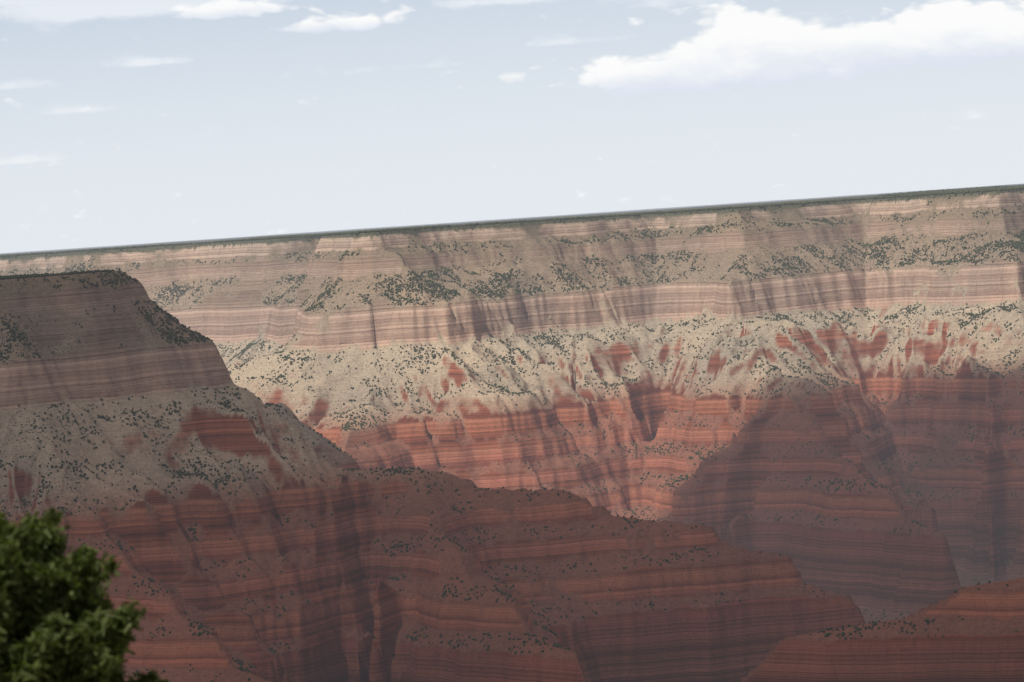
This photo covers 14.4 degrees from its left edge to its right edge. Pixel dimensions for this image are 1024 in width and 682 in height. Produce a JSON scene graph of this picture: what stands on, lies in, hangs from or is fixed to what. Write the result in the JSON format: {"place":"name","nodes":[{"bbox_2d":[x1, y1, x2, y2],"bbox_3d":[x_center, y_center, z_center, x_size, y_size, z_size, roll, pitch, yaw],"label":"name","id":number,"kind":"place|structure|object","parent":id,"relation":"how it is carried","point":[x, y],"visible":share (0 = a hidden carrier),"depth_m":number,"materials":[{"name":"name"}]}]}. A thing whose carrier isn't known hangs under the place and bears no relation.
{"place":"outdoors","nodes":[
{"label":"outdoors","id":0,"kind":"place"},
{"bbox_2d":[0,183,1023,681],"bbox_3d":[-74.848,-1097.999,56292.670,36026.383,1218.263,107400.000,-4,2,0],"label":"canyon terrain","id":1,"kind":"structure","parent":0,"point":[778,613],"depth_m":9522.01,"materials":[{"name":"red stone"}]},
{"bbox_2d":[0,184,1023,681],"bbox_3d":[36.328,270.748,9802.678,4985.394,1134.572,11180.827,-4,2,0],"label":"shrubs","id":2,"kind":"object","parent":1,"relation":"on","point":[592,238],"visible":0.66,"depth_m":10203.40,"materials":[{"name":"green plant"}]},
{"bbox_2d":[0,0,1023,252],"label":"sky","id":3,"kind":"structure","parent":0,"point":[123,122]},
{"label":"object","id":4,"kind":"structure","parent":0,"visible":0},
{"bbox_2d":[0,508,169,681],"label":"juniper tree","id":5,"kind":"object","parent":4,"relation":"on","point":[55,605],"visible":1,"depth_m":24.57,"materials":[{"name":"green plant"}]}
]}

